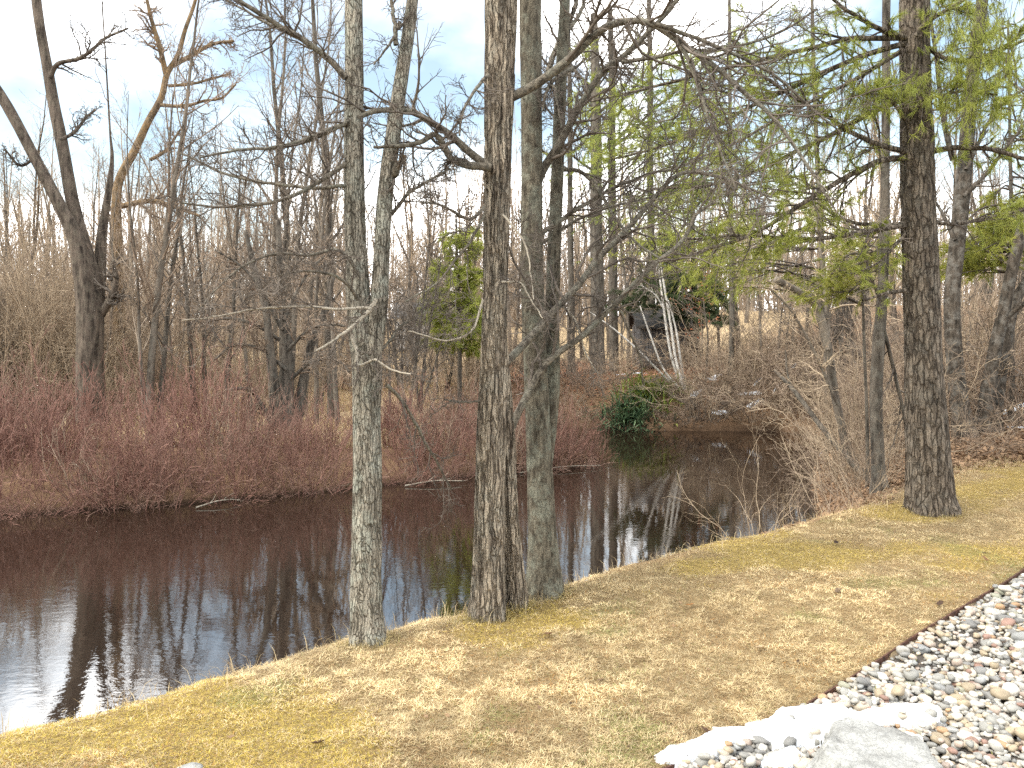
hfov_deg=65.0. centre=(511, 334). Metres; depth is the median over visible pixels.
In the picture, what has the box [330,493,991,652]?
base grass
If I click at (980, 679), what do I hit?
pebble
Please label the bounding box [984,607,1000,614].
pebble
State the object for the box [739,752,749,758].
pebble
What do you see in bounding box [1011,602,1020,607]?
pebble
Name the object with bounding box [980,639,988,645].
pebble
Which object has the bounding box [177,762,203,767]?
stone
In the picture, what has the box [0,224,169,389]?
bare shrub
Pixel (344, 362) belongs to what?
bare shrub
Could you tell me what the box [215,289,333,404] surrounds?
bare shrub
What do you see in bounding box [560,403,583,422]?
bare shrub
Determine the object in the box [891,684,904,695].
pebble
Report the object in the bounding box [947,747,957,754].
pebble
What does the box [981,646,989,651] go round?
pebble
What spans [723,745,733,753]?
pebble
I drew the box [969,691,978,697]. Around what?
pebble
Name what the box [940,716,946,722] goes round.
pebble
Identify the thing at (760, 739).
pebble
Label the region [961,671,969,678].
pebble
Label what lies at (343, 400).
meadow grass
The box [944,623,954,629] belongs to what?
pebble
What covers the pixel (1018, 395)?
bare shrub
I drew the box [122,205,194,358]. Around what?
bare tree
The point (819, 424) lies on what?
fallen tree
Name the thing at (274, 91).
bare tree
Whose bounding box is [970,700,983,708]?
pebble
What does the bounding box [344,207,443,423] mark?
bare tree
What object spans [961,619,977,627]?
pebble
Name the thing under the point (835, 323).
bare shrub
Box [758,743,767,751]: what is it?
pebble
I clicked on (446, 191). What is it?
bare tree
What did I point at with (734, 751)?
pebble
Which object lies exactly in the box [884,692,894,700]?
pebble
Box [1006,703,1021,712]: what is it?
pebble
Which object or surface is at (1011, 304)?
bare tree
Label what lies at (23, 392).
dogwood shrub
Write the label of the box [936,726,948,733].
pebble
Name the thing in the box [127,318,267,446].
dogwood shrub
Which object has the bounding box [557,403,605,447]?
dogwood shrub
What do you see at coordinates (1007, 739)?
pebble
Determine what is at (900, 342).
bare shrub
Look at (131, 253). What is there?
bare tree
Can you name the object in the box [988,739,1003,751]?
pebble
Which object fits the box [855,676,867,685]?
pebble
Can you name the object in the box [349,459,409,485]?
dogwood shrub
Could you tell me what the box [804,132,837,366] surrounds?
bare tree
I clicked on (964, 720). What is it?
pebble
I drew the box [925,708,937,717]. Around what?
pebble
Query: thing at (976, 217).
bare tree
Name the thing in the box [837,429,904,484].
bare shrub
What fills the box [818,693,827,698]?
pebble
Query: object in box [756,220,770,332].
bare tree
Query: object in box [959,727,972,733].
pebble
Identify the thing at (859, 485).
bare shrub
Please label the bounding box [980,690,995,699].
pebble
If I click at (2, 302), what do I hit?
bare tree
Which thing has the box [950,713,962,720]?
pebble
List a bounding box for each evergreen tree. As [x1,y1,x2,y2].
[414,215,483,422]
[547,0,833,373]
[574,0,831,452]
[604,120,739,365]
[782,222,901,486]
[931,17,1023,422]
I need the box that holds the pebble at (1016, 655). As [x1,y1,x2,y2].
[1011,652,1021,659]
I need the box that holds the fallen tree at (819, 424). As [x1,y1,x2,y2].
[772,345,864,478]
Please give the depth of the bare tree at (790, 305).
24.24 m
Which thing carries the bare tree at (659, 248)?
on the ground at (802, 561)
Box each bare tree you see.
[0,0,142,431]
[0,144,37,288]
[0,152,30,334]
[0,175,35,281]
[0,209,73,318]
[0,236,60,380]
[0,252,30,406]
[1,67,80,298]
[2,179,42,299]
[3,184,42,293]
[9,132,75,328]
[11,189,69,306]
[16,169,87,304]
[26,192,62,293]
[47,141,220,389]
[48,168,96,345]
[49,227,73,317]
[51,192,162,308]
[58,245,71,341]
[59,153,117,274]
[80,149,137,282]
[81,0,261,427]
[83,137,154,400]
[89,133,218,358]
[90,210,128,309]
[92,169,148,328]
[93,175,136,392]
[103,74,173,415]
[109,142,156,306]
[111,0,245,407]
[111,105,211,426]
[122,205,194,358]
[125,170,181,340]
[129,31,214,422]
[130,160,174,338]
[133,0,482,647]
[133,220,199,408]
[134,170,169,329]
[140,173,230,356]
[142,174,195,368]
[143,91,229,412]
[143,204,180,354]
[166,140,231,407]
[173,172,307,391]
[174,216,215,343]
[187,129,267,424]
[191,213,234,343]
[191,220,351,440]
[192,209,231,385]
[196,0,336,368]
[196,113,273,291]
[200,119,273,421]
[202,184,283,380]
[205,180,248,349]
[206,217,236,372]
[207,179,248,367]
[208,185,248,346]
[208,221,263,354]
[214,0,343,393]
[214,193,292,344]
[215,202,260,403]
[224,0,926,622]
[227,0,344,356]
[238,1,335,361]
[238,171,269,303]
[251,176,280,312]
[253,13,371,417]
[261,49,371,430]
[269,23,370,424]
[280,0,382,422]
[285,90,365,406]
[291,135,344,392]
[291,176,345,343]
[291,224,340,348]
[294,150,365,377]
[298,210,313,354]
[304,113,375,356]
[309,178,339,300]
[335,182,425,303]
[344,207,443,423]
[365,180,402,288]
[366,200,390,302]
[366,201,415,412]
[377,115,437,359]
[383,240,401,370]
[389,184,429,369]
[391,225,482,412]
[401,135,457,283]
[403,182,449,297]
[410,148,467,359]
[411,205,448,396]
[414,165,473,374]
[429,308,466,388]
[439,214,470,334]
[442,217,480,377]
[444,123,517,361]
[447,119,517,269]
[464,184,509,297]
[471,136,520,264]
[473,217,546,351]
[475,269,482,392]
[507,0,851,601]
[507,169,544,371]
[508,177,548,364]
[516,1,643,371]
[516,175,581,294]
[541,0,662,373]
[542,159,575,271]
[542,169,583,272]
[543,213,565,302]
[552,0,678,372]
[560,140,621,293]
[560,224,580,370]
[561,201,587,312]
[561,204,588,359]
[562,225,590,359]
[580,196,608,353]
[592,0,715,309]
[602,159,642,366]
[617,250,630,352]
[646,201,666,303]
[654,168,686,272]
[656,183,702,304]
[683,90,763,355]
[689,201,719,348]
[696,206,717,315]
[699,207,737,359]
[739,203,777,373]
[740,131,801,322]
[746,186,770,318]
[752,140,901,478]
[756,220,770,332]
[768,201,811,358]
[771,199,791,311]
[777,194,816,346]
[779,176,832,352]
[789,206,816,346]
[801,128,847,303]
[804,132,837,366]
[805,232,866,353]
[811,33,947,368]
[815,173,873,340]
[827,71,899,346]
[828,143,876,346]
[829,230,867,360]
[830,231,874,369]
[845,141,901,371]
[853,0,956,493]
[855,56,955,250]
[890,164,900,294]
[897,0,1023,438]
[933,65,985,264]
[934,105,988,326]
[935,165,948,290]
[936,115,1013,304]
[953,132,988,308]
[973,158,992,303]
[974,208,1023,433]
[976,108,1022,279]
[992,165,1023,341]
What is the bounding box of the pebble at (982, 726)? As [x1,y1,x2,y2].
[978,720,993,732]
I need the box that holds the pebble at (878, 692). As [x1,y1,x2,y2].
[874,688,883,697]
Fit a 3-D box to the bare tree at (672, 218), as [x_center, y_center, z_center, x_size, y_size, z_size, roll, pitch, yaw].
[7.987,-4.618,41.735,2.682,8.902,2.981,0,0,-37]
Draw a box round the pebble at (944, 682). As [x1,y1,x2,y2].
[940,679,950,685]
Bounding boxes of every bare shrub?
[0,164,188,400]
[0,178,148,416]
[0,191,150,409]
[0,192,45,307]
[0,201,166,381]
[0,211,150,406]
[0,215,209,412]
[0,224,132,406]
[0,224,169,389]
[0,225,62,369]
[0,233,75,404]
[0,250,72,374]
[0,250,73,401]
[0,258,75,415]
[0,264,74,401]
[0,307,105,421]
[1,238,182,415]
[9,282,162,404]
[10,249,243,406]
[35,314,104,404]
[41,301,161,415]
[46,251,196,405]
[63,238,243,414]
[125,272,217,405]
[131,336,197,401]
[144,312,222,385]
[147,317,217,378]
[158,291,300,407]
[160,298,262,399]
[170,306,258,384]
[208,272,386,416]
[208,299,252,382]
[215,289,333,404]
[238,276,345,402]
[239,326,278,384]
[260,284,345,398]
[269,259,411,393]
[278,303,348,385]
[297,316,384,396]
[319,324,418,388]
[382,316,453,388]
[383,301,435,383]
[388,271,508,378]
[408,326,455,377]
[420,301,515,384]
[422,286,521,400]
[446,311,523,388]
[507,299,578,384]
[508,314,523,378]
[509,306,584,374]
[559,357,608,401]
[559,387,594,406]
[560,334,649,386]
[560,339,614,379]
[560,356,635,397]
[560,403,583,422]
[566,396,614,418]
[569,405,615,421]
[574,352,625,373]
[575,340,653,377]
[576,397,624,417]
[585,366,626,388]
[587,324,647,368]
[607,335,663,369]
[616,350,772,421]
[618,305,784,371]
[625,332,689,371]
[627,322,727,368]
[631,353,706,396]
[636,360,728,397]
[645,344,698,369]
[647,373,736,413]
[648,302,772,362]
[648,394,705,424]
[652,309,823,422]
[652,358,689,386]
[654,368,744,422]
[656,282,812,373]
[657,394,724,424]
[657,400,719,427]
[662,402,847,539]
[668,331,766,388]
[670,331,760,389]
[677,341,781,413]
[677,348,801,411]
[682,386,713,406]
[688,349,729,374]
[692,327,780,373]
[692,367,755,404]
[694,304,820,382]
[698,369,749,395]
[701,353,742,381]
[702,297,815,367]
[704,354,767,389]
[707,405,795,429]
[709,370,762,392]
[709,391,793,421]
[711,312,793,369]
[725,356,796,382]
[728,360,823,417]
[729,340,904,476]
[729,377,821,409]
[730,446,858,521]
[731,296,890,393]
[734,341,823,405]
[736,295,875,357]
[737,330,812,368]
[738,356,803,386]
[741,353,794,376]
[745,264,902,364]
[749,275,902,361]
[750,408,903,505]
[752,377,818,413]
[755,369,904,494]
[756,359,821,387]
[757,347,850,400]
[759,343,815,368]
[764,342,1023,476]
[766,322,904,483]
[769,349,901,480]
[770,351,868,402]
[772,334,946,439]
[773,321,821,370]
[775,307,1023,437]
[775,422,954,515]
[777,275,984,392]
[779,452,904,512]
[780,322,867,356]
[782,313,893,375]
[782,418,892,499]
[782,429,960,511]
[783,385,823,409]
[785,336,860,387]
[786,392,831,417]
[788,388,901,483]
[792,317,946,438]
[794,418,904,498]
[796,372,904,463]
[797,344,887,435]
[798,310,903,434]
[802,332,896,441]
[804,312,965,447]
[806,289,1023,425]
[809,313,1021,413]
[811,312,975,449]
[811,408,982,474]
[813,321,946,420]
[815,391,954,480]
[816,304,944,398]
[817,326,872,363]
[817,415,956,500]
[819,325,986,400]
[821,321,942,379]
[834,297,1022,361]
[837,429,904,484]
[840,419,966,463]
[847,279,1001,342]
[851,279,993,391]
[866,276,1023,427]
[867,287,1021,371]
[869,297,1023,402]
[885,247,1023,363]
[886,251,1023,386]
[886,281,990,350]
[887,288,1023,429]
[891,396,1018,441]
[891,404,1023,456]
[899,293,1023,364]
[941,281,1015,327]
[942,272,1023,359]
[942,312,1023,431]
[943,255,1021,329]
[947,388,1023,451]
[948,384,1023,447]
[950,379,1022,459]
[961,375,1023,448]
[965,275,1021,332]
[965,283,1023,340]
[976,275,1023,354]
[977,398,1023,438]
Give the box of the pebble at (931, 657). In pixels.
[923,653,936,660]
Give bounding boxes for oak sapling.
[669,234,735,371]
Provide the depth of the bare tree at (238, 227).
16.68 m
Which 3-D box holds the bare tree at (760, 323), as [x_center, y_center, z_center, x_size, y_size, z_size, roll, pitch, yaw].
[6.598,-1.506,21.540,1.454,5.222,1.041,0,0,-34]
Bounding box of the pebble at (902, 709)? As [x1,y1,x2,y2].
[898,705,906,712]
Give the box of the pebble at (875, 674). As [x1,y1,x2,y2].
[867,670,878,677]
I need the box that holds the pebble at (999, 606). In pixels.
[995,603,1004,609]
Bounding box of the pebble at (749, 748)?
[742,745,754,753]
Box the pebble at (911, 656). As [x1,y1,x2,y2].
[908,653,916,659]
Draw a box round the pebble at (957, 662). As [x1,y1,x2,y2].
[951,658,962,666]
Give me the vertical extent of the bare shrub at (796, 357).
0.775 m
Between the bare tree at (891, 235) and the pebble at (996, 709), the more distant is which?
the bare tree at (891, 235)
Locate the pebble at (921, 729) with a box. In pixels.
[912,720,930,731]
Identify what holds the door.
in the garden shed
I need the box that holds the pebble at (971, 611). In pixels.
[965,609,975,615]
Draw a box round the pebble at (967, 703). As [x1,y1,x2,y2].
[957,699,970,707]
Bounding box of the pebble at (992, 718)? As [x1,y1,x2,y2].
[986,714,998,724]
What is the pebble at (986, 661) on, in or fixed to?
on the pebbles at (918, 677)
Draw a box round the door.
[668,318,688,365]
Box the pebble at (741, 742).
[737,739,745,745]
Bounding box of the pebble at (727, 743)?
[724,740,732,745]
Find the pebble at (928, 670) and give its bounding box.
[925,668,931,673]
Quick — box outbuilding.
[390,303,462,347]
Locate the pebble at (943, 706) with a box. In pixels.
[936,702,952,710]
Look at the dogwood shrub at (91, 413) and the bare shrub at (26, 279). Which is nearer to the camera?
the dogwood shrub at (91, 413)
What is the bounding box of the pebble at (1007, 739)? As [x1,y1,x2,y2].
[994,734,1013,743]
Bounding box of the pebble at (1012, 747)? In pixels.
[1007,744,1017,751]
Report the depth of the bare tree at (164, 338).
16.08 m
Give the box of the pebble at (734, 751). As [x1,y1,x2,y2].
[729,746,735,755]
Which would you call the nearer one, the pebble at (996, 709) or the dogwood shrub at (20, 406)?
the pebble at (996, 709)
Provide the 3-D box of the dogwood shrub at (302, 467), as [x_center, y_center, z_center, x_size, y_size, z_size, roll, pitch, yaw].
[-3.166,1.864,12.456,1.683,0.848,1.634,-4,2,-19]
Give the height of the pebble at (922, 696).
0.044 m
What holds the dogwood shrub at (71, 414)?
on the ground at (802, 561)
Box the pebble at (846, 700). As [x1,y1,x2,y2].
[839,699,852,708]
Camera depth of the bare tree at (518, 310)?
30.40 m
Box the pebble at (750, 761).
[746,756,755,766]
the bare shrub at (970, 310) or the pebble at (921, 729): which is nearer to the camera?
the pebble at (921, 729)
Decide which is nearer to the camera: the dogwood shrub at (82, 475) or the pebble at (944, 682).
the pebble at (944, 682)
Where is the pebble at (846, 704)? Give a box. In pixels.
[834,701,850,707]
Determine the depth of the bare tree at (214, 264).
29.56 m
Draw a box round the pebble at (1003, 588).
[998,585,1012,591]
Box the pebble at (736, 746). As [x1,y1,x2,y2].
[732,743,741,749]
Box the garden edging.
[663,568,1023,767]
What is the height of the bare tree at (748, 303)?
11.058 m
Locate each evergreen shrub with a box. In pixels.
[583,379,675,432]
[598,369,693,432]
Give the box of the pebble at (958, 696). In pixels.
[949,693,965,699]
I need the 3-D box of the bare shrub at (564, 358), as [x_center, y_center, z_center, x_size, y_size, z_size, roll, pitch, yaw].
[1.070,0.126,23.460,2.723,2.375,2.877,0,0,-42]
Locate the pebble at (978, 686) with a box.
[973,682,981,689]
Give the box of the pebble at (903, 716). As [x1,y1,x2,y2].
[897,713,907,719]
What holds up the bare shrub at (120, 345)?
on the ground at (802, 561)
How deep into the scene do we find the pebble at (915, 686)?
3.69 m
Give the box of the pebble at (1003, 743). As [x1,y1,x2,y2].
[997,740,1007,748]
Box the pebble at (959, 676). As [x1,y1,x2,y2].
[947,672,963,681]
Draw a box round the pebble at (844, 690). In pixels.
[840,687,848,694]
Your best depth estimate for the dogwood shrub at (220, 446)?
12.48 m
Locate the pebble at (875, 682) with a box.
[870,679,881,685]
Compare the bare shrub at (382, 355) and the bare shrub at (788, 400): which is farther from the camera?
the bare shrub at (382, 355)
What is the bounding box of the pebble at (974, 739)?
[965,736,978,744]
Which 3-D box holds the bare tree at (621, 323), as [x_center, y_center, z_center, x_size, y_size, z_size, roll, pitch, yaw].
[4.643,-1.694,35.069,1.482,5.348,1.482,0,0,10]
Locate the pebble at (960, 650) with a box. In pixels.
[955,647,966,653]
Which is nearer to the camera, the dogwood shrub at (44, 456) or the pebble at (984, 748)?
the pebble at (984, 748)
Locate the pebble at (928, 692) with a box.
[924,689,932,694]
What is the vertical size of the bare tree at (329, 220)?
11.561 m
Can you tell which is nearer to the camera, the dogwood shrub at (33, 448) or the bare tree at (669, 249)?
the dogwood shrub at (33, 448)
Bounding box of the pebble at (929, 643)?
[923,639,935,647]
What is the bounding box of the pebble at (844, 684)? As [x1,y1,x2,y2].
[838,681,850,688]
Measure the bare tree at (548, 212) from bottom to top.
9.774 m
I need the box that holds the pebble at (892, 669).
[890,666,902,673]
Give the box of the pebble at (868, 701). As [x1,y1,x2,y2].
[857,693,872,705]
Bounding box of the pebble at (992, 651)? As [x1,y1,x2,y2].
[990,649,1004,655]
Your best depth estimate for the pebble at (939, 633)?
4.36 m
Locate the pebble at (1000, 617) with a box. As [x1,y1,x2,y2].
[997,614,1010,621]
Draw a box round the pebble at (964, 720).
[958,717,968,724]
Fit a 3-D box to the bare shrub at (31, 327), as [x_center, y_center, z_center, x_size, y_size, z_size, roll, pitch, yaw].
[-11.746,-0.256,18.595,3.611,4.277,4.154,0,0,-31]
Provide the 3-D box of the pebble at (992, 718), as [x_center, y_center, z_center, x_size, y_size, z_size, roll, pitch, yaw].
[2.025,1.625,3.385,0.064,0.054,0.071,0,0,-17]
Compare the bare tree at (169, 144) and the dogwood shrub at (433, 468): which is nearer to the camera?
the dogwood shrub at (433, 468)
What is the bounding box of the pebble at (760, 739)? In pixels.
[751,735,769,743]
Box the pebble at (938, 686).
[933,683,945,691]
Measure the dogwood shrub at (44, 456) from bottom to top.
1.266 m
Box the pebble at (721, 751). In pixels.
[717,748,729,755]
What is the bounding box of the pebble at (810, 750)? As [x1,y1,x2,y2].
[807,748,814,757]
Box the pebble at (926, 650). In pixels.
[912,643,930,653]
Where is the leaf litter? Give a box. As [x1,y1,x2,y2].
[511,306,1023,537]
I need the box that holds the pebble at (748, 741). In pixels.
[743,738,752,745]
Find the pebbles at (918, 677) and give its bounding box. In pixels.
[678,573,1023,767]
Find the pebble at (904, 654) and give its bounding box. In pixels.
[899,652,909,657]
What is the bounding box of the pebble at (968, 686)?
[961,682,976,692]
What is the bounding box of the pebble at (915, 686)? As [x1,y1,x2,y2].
[911,685,921,691]
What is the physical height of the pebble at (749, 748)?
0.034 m
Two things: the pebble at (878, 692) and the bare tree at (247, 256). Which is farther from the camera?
the bare tree at (247, 256)
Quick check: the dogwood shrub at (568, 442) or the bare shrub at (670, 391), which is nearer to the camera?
the dogwood shrub at (568, 442)
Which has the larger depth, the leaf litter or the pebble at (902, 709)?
the leaf litter
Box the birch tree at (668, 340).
[592,240,686,389]
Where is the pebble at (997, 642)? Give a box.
[989,638,1002,645]
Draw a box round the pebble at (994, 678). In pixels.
[989,675,1000,681]
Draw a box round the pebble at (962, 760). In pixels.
[958,758,966,763]
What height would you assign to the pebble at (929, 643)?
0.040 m
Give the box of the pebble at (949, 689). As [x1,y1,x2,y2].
[945,685,953,694]
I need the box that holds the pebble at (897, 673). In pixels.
[892,670,902,677]
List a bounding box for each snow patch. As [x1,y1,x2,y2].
[654,726,745,767]
[743,702,945,750]
[758,745,801,767]
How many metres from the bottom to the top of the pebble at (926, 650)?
0.050 m
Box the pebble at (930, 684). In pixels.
[928,679,935,688]
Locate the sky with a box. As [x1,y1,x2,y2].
[0,0,1023,325]
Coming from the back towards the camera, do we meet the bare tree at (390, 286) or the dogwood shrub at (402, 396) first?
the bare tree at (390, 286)
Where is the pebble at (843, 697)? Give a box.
[839,695,849,699]
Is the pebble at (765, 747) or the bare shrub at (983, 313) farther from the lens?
the bare shrub at (983, 313)
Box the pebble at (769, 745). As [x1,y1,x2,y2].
[765,742,771,750]
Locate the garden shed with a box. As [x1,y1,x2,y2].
[630,309,704,366]
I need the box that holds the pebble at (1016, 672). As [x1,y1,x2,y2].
[1012,669,1021,675]
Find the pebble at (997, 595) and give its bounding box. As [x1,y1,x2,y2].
[991,593,1000,597]
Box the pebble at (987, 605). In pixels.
[981,603,994,607]
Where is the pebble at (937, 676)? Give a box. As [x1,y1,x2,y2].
[932,673,944,680]
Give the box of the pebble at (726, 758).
[719,754,732,763]
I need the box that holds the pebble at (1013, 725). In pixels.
[1009,723,1020,727]
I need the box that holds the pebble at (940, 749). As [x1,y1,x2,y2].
[935,746,946,753]
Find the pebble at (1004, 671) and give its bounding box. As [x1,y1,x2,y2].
[999,669,1010,673]
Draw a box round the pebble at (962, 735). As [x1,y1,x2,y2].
[957,730,973,740]
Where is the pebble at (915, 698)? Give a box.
[910,696,918,702]
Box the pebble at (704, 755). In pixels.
[698,752,709,759]
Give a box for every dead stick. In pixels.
[196,493,239,507]
[405,475,465,486]
[520,465,599,472]
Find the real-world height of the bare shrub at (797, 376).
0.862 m
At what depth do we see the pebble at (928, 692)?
3.64 m
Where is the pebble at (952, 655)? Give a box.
[949,652,959,658]
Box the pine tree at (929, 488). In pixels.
[542,0,1023,516]
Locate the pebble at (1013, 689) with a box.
[1002,682,1020,695]
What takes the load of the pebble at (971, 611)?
on the pebbles at (918, 677)
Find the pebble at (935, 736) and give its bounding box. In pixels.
[930,731,950,746]
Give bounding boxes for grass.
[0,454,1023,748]
[2,375,457,451]
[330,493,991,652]
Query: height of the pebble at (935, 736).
0.041 m
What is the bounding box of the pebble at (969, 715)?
[965,712,974,719]
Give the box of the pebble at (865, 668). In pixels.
[862,666,874,675]
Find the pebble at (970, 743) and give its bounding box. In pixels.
[965,740,973,747]
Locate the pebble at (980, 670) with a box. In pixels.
[973,666,986,674]
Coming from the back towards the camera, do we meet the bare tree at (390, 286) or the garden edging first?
the bare tree at (390, 286)
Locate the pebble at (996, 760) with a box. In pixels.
[986,758,1002,765]
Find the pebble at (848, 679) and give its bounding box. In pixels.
[846,677,853,682]
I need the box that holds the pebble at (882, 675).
[878,672,888,680]
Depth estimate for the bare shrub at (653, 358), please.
25.23 m
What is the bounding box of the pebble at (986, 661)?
[978,656,992,665]
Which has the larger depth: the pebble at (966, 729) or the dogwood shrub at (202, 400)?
the dogwood shrub at (202, 400)
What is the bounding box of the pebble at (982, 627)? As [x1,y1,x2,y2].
[977,625,985,629]
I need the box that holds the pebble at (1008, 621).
[1000,618,1015,625]
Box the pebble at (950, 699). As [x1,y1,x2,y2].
[944,696,956,702]
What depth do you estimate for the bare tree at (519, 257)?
27.32 m
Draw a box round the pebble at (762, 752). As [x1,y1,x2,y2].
[754,749,765,755]
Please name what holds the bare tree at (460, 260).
on the ground at (802, 561)
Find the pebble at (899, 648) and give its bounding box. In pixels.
[896,645,909,653]
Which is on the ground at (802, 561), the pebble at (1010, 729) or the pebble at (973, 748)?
the pebble at (973, 748)
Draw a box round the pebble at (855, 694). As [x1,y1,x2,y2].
[848,691,857,697]
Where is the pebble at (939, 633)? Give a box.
[935,629,944,637]
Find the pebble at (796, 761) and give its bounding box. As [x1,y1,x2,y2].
[792,757,799,765]
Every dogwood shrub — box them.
[0,345,78,457]
[0,347,48,424]
[0,348,55,462]
[0,356,50,452]
[0,356,111,472]
[0,358,169,460]
[0,362,76,472]
[0,367,51,455]
[0,374,110,468]
[0,376,34,447]
[0,381,55,458]
[0,387,78,470]
[0,397,95,489]
[0,409,26,480]
[0,425,60,492]
[0,441,76,507]
[0,454,138,510]
[0,462,95,517]
[0,475,102,518]
[0,479,41,524]
[0,489,88,521]
[1,345,51,450]
[3,318,139,452]
[3,346,146,451]
[3,372,119,451]
[3,380,134,463]
[29,365,145,455]
[37,404,170,503]
[45,427,160,507]
[53,399,159,470]
[57,469,184,520]
[58,458,145,515]
[61,395,203,515]
[64,407,178,496]
[66,410,173,494]
[69,407,212,491]
[73,456,175,502]
[79,344,196,442]
[84,395,227,511]
[85,377,211,477]
[88,315,255,456]
[88,423,181,500]
[89,360,191,464]
[112,458,205,512]
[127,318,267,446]
[128,390,260,491]
[128,462,231,504]
[132,356,255,446]
[133,360,261,449]
[144,453,255,494]
[149,365,264,457]
[160,331,267,445]
[166,401,283,484]
[177,443,285,498]
[178,357,294,453]
[183,398,296,495]
[190,460,273,506]
[196,438,316,492]
[197,370,296,450]
[199,374,292,469]
[209,384,314,468]
[224,372,328,447]
[231,394,352,498]
[234,387,322,449]
[239,397,340,465]
[239,429,322,484]
[242,473,331,504]
[253,389,352,484]
[253,427,352,487]
[258,450,352,496]
[261,384,352,459]
[268,450,404,495]
[274,414,352,471]
[280,377,351,447]
[285,395,352,454]
[302,388,382,459]
[330,358,435,447]
[331,387,420,445]
[345,368,420,431]
[346,391,422,442]
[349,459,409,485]
[381,359,443,445]
[381,373,475,472]
[381,376,465,464]
[381,380,458,470]
[381,417,431,470]
[381,425,449,480]
[382,368,452,434]
[382,451,448,486]
[382,457,437,486]
[391,440,466,482]
[400,351,478,449]
[410,397,476,468]
[414,449,475,482]
[417,398,476,451]
[422,442,474,479]
[425,385,477,434]
[429,408,520,470]
[436,389,477,439]
[438,405,472,445]
[442,371,521,426]
[445,369,524,441]
[446,393,524,443]
[447,437,525,472]
[447,450,518,479]
[451,378,476,429]
[461,396,525,468]
[467,379,525,431]
[512,391,524,468]
[513,374,573,443]
[513,393,591,452]
[516,395,578,466]
[516,423,563,461]
[517,455,568,473]
[518,431,574,473]
[518,446,526,474]
[520,404,605,466]
[521,410,576,470]
[521,415,581,462]
[553,438,591,465]
[555,395,600,453]
[556,402,603,458]
[556,442,617,472]
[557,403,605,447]
[567,425,616,466]
[573,422,610,461]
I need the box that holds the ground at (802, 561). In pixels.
[0,305,1023,767]
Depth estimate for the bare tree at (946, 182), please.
16.38 m
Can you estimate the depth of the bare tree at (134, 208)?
23.05 m
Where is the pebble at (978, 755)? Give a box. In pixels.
[973,752,982,759]
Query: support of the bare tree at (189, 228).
on the ground at (802, 561)
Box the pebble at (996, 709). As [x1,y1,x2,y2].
[988,705,1001,714]
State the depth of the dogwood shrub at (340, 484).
12.22 m
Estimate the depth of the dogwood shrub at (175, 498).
11.04 m
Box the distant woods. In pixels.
[0,91,1023,347]
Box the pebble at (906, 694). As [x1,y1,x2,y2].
[897,690,909,698]
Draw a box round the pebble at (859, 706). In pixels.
[853,701,869,711]
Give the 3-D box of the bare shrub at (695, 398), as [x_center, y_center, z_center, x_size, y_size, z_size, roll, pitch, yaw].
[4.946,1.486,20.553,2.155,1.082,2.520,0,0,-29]
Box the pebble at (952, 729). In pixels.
[946,726,958,732]
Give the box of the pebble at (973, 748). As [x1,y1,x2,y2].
[963,739,978,751]
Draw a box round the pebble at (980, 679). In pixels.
[974,676,986,683]
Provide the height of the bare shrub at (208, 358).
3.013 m
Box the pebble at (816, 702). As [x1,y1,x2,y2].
[814,698,820,704]
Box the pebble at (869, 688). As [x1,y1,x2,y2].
[865,685,873,692]
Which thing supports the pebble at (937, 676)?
on the ground at (802, 561)
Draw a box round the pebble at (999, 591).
[994,588,1004,594]
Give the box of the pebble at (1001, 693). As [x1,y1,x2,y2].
[990,687,1010,699]
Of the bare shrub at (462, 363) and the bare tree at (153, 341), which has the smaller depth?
the bare tree at (153, 341)
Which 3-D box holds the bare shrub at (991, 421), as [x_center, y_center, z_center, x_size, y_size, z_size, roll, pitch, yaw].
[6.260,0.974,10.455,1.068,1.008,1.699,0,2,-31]
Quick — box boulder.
[805,717,942,767]
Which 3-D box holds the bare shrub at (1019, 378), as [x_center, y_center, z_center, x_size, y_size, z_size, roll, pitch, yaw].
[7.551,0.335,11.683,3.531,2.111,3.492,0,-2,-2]
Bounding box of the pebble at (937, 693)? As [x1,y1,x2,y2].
[934,690,941,696]
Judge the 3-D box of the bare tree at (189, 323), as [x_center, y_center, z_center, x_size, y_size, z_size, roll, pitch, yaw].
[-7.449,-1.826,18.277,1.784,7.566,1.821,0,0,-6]
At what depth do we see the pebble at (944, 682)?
3.72 m
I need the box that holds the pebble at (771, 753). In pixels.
[766,750,777,755]
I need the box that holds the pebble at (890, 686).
[884,683,893,689]
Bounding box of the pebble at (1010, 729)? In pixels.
[1005,726,1015,736]
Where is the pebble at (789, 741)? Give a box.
[783,736,796,746]
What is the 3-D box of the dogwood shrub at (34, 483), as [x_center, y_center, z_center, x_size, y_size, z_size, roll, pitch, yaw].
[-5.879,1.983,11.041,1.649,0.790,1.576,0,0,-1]
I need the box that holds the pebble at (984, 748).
[980,746,989,751]
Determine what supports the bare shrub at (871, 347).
on the ground at (802, 561)
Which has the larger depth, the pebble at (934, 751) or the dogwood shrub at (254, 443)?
the dogwood shrub at (254, 443)
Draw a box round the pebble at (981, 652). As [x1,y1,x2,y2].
[980,649,988,656]
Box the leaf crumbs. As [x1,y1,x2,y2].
[3,471,1020,767]
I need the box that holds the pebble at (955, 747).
[951,742,961,750]
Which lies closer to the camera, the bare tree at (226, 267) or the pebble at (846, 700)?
the pebble at (846, 700)
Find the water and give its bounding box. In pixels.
[0,425,824,732]
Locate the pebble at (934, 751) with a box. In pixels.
[929,748,939,754]
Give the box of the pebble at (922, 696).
[918,693,931,701]
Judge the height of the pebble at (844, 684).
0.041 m
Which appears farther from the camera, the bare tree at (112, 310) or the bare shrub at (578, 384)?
the bare shrub at (578, 384)

